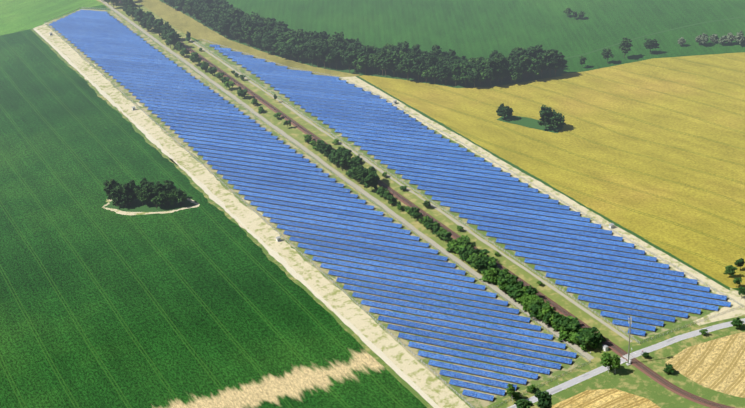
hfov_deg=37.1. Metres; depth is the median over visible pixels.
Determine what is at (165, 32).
broadleaf tree
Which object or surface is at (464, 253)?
tree
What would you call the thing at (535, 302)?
dark bush
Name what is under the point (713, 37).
willow tree
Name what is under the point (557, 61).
broad tree
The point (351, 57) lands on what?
broadleaf tree
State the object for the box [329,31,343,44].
broad tree
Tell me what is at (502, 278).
tree
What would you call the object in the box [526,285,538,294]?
dark bush
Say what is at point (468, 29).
ground sheet
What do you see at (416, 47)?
broad tree
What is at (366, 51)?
broad tree
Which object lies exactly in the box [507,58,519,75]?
broad tree
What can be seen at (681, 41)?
willow tree
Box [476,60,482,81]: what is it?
broad tree
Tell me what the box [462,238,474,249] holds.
dark bush
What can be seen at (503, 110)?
round tree
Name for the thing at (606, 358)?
birch tree
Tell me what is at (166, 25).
broad tree
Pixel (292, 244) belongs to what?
fence
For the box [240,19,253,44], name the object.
broad tree
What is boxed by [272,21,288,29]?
broad tree
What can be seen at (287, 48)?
broad tree
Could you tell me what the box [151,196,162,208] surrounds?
broad tree
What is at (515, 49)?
broadleaf tree
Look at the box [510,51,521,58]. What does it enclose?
broad tree
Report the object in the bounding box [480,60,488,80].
broadleaf tree
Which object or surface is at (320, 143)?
dark bush
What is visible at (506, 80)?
belt floor
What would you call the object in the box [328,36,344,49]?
broad tree
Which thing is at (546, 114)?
round tree
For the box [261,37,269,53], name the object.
broad tree
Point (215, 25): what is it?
broad tree
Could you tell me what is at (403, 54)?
broadleaf tree
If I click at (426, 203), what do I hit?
dark bush
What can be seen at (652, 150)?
wheat
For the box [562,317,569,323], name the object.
broadleaf tree
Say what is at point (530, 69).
broad tree
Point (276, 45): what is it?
broadleaf tree
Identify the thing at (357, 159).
broadleaf tree
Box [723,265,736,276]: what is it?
broadleaf tree
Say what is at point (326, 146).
broadleaf tree
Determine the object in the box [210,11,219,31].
broad tree
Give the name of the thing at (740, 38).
willow tree
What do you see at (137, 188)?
broad tree
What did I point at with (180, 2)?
broad tree
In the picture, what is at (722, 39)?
willow tree
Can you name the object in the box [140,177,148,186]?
broad tree
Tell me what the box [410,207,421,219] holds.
dark bush
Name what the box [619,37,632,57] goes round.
broad tree
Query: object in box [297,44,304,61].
broadleaf tree
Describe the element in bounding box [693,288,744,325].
corner sand
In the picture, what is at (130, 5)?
broadleaf tree
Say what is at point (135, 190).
broad tree
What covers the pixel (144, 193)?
broad tree
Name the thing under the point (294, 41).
broadleaf tree
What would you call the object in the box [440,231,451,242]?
dark bush
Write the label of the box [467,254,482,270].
tree
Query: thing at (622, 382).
verge
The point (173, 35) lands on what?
broad tree
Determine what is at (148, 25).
broadleaf tree
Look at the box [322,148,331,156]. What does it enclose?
broadleaf tree
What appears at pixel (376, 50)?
broad tree
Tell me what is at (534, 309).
tree
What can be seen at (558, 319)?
tree
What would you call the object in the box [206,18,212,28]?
broad tree
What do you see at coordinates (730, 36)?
willow tree
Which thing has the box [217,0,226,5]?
broad tree
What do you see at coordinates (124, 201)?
broad tree
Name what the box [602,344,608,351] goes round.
relay hut
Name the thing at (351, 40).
broad tree
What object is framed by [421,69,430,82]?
broadleaf tree
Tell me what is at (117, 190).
broad tree
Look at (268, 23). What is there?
broad tree
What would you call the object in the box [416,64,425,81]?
broadleaf tree
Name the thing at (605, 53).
broad tree
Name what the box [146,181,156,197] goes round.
broad tree
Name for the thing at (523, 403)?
broadleaf tree
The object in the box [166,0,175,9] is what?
broad tree
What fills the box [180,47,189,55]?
dark bush
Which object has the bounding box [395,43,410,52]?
broad tree
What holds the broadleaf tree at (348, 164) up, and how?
on the ground sheet
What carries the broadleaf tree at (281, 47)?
on the meadow
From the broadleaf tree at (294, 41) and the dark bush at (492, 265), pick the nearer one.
the dark bush at (492, 265)
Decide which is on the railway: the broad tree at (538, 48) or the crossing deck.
the crossing deck
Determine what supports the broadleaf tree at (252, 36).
on the meadow
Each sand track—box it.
[33,23,469,407]
[339,76,732,302]
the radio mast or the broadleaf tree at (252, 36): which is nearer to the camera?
the radio mast
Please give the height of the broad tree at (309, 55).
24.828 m
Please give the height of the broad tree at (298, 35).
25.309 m
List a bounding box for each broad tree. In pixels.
[103,179,115,195]
[109,186,122,207]
[115,185,133,204]
[120,197,128,207]
[123,0,137,16]
[124,180,135,191]
[133,185,140,202]
[133,187,141,196]
[134,7,144,21]
[138,185,154,205]
[139,17,147,27]
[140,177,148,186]
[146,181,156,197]
[150,19,163,36]
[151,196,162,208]
[153,181,165,196]
[158,191,170,206]
[160,21,174,35]
[162,184,172,201]
[163,180,175,188]
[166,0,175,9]
[166,30,181,49]
[172,188,183,204]
[177,0,183,13]
[185,0,193,18]
[192,3,198,18]
[194,8,203,25]
[199,9,210,26]
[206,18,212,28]
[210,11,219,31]
[212,22,219,30]
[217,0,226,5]
[219,19,231,38]
[225,4,233,9]
[226,8,240,19]
[230,17,241,42]
[237,26,253,45]
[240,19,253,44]
[248,11,259,18]
[252,20,263,26]
[253,35,261,50]
[260,30,272,51]
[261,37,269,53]
[263,20,274,26]
[263,34,276,52]
[268,30,279,37]
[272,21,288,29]
[273,26,287,32]
[282,45,292,59]
[291,45,299,62]
[294,29,304,34]
[295,32,303,38]
[300,42,310,64]
[305,43,315,65]
[309,31,323,42]
[310,44,321,66]
[315,42,328,68]
[316,37,328,61]
[320,31,329,39]
[326,48,341,69]
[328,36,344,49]
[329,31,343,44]
[336,43,345,66]
[341,51,353,72]
[344,44,359,68]
[346,38,358,45]
[348,39,363,45]
[355,48,362,64]
[362,47,371,71]
[366,53,376,73]
[371,52,379,72]
[372,47,386,54]
[376,51,387,75]
[377,50,391,76]
[385,53,399,76]
[387,46,400,51]
[390,56,399,77]
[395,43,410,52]
[397,54,413,80]
[411,44,420,52]
[411,57,422,80]
[420,51,432,59]
[424,55,436,79]
[427,64,437,83]
[429,44,441,58]
[433,58,443,81]
[436,69,450,81]
[437,63,450,79]
[438,51,446,60]
[445,49,455,57]
[447,59,456,68]
[464,62,481,83]
[467,68,478,87]
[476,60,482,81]
[485,60,496,80]
[489,50,503,60]
[491,54,506,80]
[492,55,506,83]
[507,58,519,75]
[507,64,519,80]
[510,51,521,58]
[516,55,530,80]
[521,48,536,74]
[521,57,533,73]
[527,44,544,52]
[534,390,551,407]
[536,52,549,77]
[544,49,557,76]
[548,52,567,76]
[579,56,585,64]
[601,48,613,62]
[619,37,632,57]
[643,38,659,51]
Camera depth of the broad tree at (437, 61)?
1093.99 m
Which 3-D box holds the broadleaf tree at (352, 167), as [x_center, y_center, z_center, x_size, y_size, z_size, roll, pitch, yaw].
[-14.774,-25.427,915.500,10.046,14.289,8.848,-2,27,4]
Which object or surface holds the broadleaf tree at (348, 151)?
on the ground sheet
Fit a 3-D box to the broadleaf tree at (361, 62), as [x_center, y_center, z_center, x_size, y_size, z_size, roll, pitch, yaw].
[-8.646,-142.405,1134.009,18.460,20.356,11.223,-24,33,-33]
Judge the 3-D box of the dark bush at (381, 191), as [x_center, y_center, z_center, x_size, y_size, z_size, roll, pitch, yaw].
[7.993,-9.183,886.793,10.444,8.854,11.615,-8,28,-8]
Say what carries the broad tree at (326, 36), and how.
on the ground sheet
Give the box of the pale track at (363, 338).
[34,29,439,407]
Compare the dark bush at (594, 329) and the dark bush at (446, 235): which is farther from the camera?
the dark bush at (446, 235)
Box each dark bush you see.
[174,41,183,51]
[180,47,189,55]
[189,52,200,64]
[199,64,208,70]
[207,66,217,75]
[215,72,225,78]
[220,76,229,82]
[237,88,246,97]
[316,139,324,146]
[376,186,387,197]
[384,190,390,198]
[387,195,395,203]
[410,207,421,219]
[422,200,430,206]
[425,218,434,229]
[430,221,440,229]
[432,225,439,234]
[436,231,445,238]
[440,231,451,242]
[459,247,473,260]
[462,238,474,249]
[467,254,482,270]
[474,259,487,270]
[476,257,490,268]
[478,249,489,257]
[488,262,496,271]
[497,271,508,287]
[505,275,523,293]
[508,288,518,299]
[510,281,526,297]
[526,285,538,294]
[528,300,540,306]
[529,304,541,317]
[539,300,550,305]
[542,311,551,324]
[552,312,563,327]
[561,322,572,334]
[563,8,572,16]
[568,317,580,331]
[575,331,588,342]
[577,11,584,17]
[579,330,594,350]
[581,327,598,334]
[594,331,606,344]
[641,352,648,357]
[663,363,674,373]
[699,329,707,334]
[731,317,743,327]
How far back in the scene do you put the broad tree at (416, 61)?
1100.56 m
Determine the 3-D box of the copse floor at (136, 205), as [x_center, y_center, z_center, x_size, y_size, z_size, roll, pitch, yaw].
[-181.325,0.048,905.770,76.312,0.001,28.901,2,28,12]
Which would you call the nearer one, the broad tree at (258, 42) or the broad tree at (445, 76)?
the broad tree at (445, 76)
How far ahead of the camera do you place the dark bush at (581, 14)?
1243.26 m
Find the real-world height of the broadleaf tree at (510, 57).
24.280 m
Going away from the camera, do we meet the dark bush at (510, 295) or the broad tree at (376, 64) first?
the dark bush at (510, 295)
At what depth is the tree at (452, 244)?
800.91 m
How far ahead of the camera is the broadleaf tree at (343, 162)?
923.70 m
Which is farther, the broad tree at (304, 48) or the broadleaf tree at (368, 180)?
the broad tree at (304, 48)
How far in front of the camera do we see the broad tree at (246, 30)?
1228.04 m
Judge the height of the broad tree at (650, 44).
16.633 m
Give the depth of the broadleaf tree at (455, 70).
1080.99 m
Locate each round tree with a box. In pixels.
[496,103,513,118]
[537,105,554,127]
[549,111,564,128]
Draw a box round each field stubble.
[552,389,659,407]
[665,332,744,397]
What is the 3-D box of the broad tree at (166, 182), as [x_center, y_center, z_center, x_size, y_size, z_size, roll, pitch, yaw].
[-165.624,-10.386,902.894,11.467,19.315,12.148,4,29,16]
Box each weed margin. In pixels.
[30,29,432,407]
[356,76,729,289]
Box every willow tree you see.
[677,37,685,45]
[695,35,703,45]
[700,33,708,44]
[709,34,718,41]
[718,35,726,44]
[725,32,735,43]
[734,31,744,44]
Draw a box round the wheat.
[359,52,744,287]
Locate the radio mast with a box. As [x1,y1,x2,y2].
[626,316,631,365]
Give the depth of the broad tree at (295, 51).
1173.42 m
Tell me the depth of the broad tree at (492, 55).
1094.73 m
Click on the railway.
(646, 370)
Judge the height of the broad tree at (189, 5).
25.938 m
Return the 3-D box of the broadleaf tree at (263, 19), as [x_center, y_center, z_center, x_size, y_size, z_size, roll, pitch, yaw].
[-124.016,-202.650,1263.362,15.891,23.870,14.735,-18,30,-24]
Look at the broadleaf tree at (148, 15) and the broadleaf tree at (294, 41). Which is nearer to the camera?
the broadleaf tree at (294, 41)
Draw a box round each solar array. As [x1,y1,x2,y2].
[49,9,577,401]
[210,44,730,336]
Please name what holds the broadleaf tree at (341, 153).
on the ground sheet
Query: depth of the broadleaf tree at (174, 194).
892.40 m
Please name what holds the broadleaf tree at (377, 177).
on the ground sheet
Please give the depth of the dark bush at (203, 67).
1172.16 m
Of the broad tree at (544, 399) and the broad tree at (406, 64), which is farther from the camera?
the broad tree at (406, 64)
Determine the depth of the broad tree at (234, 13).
1272.53 m
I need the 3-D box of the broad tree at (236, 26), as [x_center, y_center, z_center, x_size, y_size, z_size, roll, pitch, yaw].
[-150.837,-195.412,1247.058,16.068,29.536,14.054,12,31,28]
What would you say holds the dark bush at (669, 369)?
on the verge at (622, 382)
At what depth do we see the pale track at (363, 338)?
816.86 m
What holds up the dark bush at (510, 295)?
on the ground sheet
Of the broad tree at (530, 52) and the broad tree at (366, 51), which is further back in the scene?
the broad tree at (366, 51)
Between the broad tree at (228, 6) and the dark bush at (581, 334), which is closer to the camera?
the dark bush at (581, 334)
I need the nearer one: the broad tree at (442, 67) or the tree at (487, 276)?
the tree at (487, 276)
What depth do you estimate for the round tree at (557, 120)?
975.39 m
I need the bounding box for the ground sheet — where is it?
[1,0,744,290]
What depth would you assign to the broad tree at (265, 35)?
1211.10 m
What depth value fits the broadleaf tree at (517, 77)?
1079.70 m
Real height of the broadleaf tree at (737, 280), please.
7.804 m
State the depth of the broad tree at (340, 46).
1150.84 m
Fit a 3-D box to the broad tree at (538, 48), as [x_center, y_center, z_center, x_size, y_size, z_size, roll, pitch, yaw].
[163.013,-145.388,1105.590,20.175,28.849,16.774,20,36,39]
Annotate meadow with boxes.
[135,0,359,79]
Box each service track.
[100,0,593,359]
[190,40,631,341]
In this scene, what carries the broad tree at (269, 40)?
on the meadow
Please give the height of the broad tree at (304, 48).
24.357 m
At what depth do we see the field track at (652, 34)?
1188.08 m
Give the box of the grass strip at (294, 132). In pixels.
[96,0,636,361]
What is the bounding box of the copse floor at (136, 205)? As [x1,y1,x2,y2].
[104,199,195,211]
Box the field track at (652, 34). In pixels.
[565,16,744,58]
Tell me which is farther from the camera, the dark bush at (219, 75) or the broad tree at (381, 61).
the dark bush at (219, 75)
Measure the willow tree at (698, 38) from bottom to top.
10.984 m
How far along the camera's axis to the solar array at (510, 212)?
854.85 m
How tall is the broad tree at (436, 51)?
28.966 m
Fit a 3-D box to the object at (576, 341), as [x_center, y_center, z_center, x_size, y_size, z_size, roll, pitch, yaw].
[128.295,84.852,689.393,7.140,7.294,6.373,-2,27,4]
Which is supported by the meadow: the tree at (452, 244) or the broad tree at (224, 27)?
the broad tree at (224, 27)
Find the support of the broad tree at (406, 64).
on the wheat
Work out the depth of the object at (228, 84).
1121.06 m
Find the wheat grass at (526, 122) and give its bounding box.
[497,114,563,132]
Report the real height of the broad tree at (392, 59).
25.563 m
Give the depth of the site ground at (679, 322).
850.89 m
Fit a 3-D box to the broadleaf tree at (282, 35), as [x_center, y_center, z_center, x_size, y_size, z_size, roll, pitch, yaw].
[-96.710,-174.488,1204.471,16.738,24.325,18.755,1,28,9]
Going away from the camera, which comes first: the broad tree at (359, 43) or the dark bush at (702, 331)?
the dark bush at (702, 331)
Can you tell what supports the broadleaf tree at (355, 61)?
on the meadow
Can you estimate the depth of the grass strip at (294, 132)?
895.28 m
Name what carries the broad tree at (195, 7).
on the meadow
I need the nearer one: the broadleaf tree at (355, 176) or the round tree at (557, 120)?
the broadleaf tree at (355, 176)
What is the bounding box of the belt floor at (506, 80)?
[159,0,562,87]
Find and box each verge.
[484,315,744,407]
[554,349,695,407]
[617,353,744,407]
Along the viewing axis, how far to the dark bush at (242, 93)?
1095.79 m
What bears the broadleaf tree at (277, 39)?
on the meadow
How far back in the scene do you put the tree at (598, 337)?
683.40 m
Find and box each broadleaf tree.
[105,0,118,5]
[111,195,120,206]
[125,3,134,19]
[128,7,135,18]
[143,11,155,20]
[146,19,151,31]
[156,24,163,37]
[162,29,170,36]
[164,32,173,47]
[167,192,174,205]
[170,191,180,205]
[181,190,186,204]
[251,32,256,46]
[258,17,266,21]
[274,37,281,55]
[274,41,280,56]
[278,32,287,41]
[278,42,286,57]
[283,120,290,125]
[287,36,304,46]
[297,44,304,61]
[319,143,331,160]
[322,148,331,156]
[323,53,332,64]
[328,148,336,162]
[334,150,347,170]
[339,156,351,172]
[340,147,352,156]
[345,156,352,168]
[347,51,357,69]
[349,165,355,177]
[351,154,361,166]
[351,165,361,181]
[352,55,361,69]
[356,56,368,73]
[358,166,368,176]
[364,174,377,187]
[367,54,381,74]
[368,166,376,173]
[368,173,379,185]
[382,43,392,50]
[397,49,408,74]
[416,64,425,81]
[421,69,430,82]
[451,62,460,85]
[454,59,465,65]
[458,63,470,85]
[468,57,480,62]
[475,70,485,85]
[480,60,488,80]
[505,55,513,77]
[510,69,522,83]
[512,47,524,51]
[514,399,534,407]
[530,57,540,79]
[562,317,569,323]
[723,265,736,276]
[733,277,742,286]
[734,258,744,268]
[738,286,744,298]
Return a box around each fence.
[45,10,590,404]
[196,42,739,343]
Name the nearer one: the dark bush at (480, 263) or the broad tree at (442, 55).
the dark bush at (480, 263)
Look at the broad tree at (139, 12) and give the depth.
1321.65 m
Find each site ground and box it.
[47,9,586,407]
[197,41,727,340]
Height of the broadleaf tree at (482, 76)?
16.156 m
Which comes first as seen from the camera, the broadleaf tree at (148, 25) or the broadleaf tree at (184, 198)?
the broadleaf tree at (184, 198)
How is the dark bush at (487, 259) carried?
on the ground sheet
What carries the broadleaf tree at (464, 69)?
on the wheat
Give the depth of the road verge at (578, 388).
673.54 m
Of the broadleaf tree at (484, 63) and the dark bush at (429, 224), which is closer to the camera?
the dark bush at (429, 224)
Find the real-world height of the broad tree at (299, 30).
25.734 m
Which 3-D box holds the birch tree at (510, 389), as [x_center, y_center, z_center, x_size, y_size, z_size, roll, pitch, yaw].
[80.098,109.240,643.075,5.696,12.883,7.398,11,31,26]
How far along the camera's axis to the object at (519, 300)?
732.76 m
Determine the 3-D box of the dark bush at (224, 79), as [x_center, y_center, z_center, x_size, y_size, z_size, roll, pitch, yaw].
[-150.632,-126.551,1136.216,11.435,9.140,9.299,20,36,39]
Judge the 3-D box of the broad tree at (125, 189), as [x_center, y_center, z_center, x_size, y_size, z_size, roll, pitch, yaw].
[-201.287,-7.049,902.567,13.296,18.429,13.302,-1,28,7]
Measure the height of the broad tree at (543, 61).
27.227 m
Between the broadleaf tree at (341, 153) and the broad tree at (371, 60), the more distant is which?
the broad tree at (371, 60)
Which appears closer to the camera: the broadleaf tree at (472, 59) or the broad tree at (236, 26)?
the broadleaf tree at (472, 59)
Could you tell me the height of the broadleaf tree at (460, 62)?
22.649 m
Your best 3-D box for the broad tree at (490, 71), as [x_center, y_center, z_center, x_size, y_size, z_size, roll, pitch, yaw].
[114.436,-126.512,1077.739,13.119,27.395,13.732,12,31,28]
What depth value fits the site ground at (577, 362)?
763.67 m
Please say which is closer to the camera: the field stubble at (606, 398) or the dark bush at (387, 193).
the field stubble at (606, 398)
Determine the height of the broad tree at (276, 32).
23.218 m
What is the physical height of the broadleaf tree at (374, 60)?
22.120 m
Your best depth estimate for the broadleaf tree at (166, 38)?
1243.93 m
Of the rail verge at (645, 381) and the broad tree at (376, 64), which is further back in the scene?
the broad tree at (376, 64)
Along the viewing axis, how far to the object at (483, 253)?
783.09 m
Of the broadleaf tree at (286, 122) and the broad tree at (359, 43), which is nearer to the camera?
the broadleaf tree at (286, 122)
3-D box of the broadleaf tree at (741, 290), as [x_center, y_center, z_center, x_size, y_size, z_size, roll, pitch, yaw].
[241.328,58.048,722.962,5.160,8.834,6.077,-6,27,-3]
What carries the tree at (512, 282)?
on the ground sheet
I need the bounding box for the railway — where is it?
[118,0,734,407]
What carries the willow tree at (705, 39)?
on the ground sheet
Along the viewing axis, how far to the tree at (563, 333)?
693.84 m
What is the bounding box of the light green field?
[0,0,102,35]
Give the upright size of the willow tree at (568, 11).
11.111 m
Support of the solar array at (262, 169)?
on the site ground at (577, 362)
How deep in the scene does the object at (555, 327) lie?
705.04 m
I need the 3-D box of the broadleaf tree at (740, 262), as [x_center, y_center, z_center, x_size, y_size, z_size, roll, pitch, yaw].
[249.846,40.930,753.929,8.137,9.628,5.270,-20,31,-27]
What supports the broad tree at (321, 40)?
on the ground sheet
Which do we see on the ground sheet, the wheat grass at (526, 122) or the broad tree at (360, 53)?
the broad tree at (360, 53)
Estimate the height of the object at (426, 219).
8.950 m
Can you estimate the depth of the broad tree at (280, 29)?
1219.36 m
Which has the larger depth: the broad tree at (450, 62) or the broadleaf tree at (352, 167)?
the broad tree at (450, 62)
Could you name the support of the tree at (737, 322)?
on the verge at (622, 382)
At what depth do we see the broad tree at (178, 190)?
892.18 m
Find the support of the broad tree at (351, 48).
on the ground sheet
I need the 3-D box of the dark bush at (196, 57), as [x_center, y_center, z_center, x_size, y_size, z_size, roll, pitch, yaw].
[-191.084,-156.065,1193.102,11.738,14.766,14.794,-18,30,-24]
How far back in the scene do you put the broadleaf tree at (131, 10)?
1344.57 m
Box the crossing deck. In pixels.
[623,354,633,359]
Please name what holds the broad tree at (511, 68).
on the wheat
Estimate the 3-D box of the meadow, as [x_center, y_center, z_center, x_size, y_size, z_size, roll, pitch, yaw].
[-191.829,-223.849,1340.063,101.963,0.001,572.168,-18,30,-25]
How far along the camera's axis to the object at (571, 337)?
691.00 m
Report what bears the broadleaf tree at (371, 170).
on the ground sheet
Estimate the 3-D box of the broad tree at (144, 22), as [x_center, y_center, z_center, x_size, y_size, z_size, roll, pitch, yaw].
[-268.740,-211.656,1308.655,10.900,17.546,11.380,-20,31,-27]
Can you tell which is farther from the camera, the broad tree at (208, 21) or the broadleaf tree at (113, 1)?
the broadleaf tree at (113, 1)
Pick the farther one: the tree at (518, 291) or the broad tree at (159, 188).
the broad tree at (159, 188)
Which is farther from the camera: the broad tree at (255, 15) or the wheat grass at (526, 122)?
the broad tree at (255, 15)
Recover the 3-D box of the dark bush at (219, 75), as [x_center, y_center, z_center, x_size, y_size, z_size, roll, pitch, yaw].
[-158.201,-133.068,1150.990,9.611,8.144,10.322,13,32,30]
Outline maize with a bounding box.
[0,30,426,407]
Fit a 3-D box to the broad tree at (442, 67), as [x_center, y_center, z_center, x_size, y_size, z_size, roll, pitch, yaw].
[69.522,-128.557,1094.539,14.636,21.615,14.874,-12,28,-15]
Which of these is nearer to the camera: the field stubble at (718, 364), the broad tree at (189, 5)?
the field stubble at (718, 364)
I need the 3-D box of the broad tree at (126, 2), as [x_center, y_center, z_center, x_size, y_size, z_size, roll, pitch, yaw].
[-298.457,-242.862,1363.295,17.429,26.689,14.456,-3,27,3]
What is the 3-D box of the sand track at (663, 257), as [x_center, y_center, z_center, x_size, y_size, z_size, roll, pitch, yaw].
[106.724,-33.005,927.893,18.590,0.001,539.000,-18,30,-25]
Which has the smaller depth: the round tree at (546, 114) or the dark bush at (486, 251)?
the dark bush at (486, 251)
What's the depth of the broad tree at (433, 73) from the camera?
1092.74 m
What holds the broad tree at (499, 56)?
on the ground sheet
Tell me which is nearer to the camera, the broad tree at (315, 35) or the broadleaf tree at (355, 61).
the broadleaf tree at (355, 61)
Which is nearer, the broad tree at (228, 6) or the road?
the road
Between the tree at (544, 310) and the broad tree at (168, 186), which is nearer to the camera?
the tree at (544, 310)
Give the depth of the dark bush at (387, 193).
880.35 m
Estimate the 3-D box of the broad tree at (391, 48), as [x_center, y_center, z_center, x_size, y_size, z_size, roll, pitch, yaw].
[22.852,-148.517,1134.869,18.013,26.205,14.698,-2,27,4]
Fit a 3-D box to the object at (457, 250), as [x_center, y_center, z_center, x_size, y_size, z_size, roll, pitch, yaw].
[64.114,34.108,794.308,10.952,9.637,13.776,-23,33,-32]
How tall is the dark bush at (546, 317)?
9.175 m
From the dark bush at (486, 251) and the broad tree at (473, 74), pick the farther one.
the broad tree at (473, 74)
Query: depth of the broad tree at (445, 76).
1088.34 m
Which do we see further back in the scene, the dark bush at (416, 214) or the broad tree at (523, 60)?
the broad tree at (523, 60)
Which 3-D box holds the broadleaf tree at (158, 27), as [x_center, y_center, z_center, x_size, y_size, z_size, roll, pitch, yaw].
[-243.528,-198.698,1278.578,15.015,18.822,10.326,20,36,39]
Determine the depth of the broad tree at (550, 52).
1084.34 m
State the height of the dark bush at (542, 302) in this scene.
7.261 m
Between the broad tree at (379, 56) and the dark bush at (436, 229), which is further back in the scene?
the broad tree at (379, 56)
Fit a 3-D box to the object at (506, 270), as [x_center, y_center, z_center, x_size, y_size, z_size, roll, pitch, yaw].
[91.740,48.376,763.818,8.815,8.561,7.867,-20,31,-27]
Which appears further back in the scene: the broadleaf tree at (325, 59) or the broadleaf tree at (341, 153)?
the broadleaf tree at (325, 59)
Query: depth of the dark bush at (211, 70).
1160.14 m
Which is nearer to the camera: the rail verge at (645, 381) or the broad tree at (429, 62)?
the rail verge at (645, 381)
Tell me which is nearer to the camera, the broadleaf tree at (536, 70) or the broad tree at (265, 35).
the broadleaf tree at (536, 70)
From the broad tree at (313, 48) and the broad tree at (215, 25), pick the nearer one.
the broad tree at (313, 48)
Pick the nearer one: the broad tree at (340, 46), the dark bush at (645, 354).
the dark bush at (645, 354)
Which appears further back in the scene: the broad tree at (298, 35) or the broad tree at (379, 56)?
the broad tree at (298, 35)
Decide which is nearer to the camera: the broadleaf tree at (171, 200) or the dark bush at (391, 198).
the dark bush at (391, 198)
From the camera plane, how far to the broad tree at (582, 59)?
1108.01 m
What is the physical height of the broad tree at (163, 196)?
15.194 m
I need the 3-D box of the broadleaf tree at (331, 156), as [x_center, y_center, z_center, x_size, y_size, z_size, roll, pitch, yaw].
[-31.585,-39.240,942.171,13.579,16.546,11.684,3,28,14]
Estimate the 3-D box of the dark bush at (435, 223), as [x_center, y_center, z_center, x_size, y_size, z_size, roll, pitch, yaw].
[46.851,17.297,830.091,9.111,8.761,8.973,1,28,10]
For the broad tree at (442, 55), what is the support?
on the ground sheet
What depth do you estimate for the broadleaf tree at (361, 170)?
907.67 m
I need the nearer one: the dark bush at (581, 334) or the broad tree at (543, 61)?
the dark bush at (581, 334)
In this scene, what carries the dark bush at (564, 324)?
on the ground sheet
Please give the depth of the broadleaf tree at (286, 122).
1023.00 m
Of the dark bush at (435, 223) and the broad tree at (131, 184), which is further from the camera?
the broad tree at (131, 184)
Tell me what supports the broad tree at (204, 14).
on the meadow
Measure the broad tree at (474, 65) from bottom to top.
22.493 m
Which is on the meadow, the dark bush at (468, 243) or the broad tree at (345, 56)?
the broad tree at (345, 56)
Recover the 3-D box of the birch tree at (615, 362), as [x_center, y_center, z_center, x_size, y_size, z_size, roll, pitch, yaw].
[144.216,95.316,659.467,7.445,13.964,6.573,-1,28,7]
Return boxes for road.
[507,319,744,407]
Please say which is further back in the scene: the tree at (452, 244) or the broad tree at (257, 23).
the broad tree at (257, 23)
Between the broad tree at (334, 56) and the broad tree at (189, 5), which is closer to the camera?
the broad tree at (334, 56)
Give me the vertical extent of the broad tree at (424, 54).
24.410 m
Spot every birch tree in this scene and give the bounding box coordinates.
[506,383,515,401]
[600,352,612,372]
[609,354,620,370]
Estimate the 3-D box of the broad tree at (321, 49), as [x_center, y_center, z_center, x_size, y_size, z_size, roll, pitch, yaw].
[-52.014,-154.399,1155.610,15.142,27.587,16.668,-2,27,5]
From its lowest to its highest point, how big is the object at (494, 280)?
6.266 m
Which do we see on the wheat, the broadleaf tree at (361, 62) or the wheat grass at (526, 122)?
the wheat grass at (526, 122)

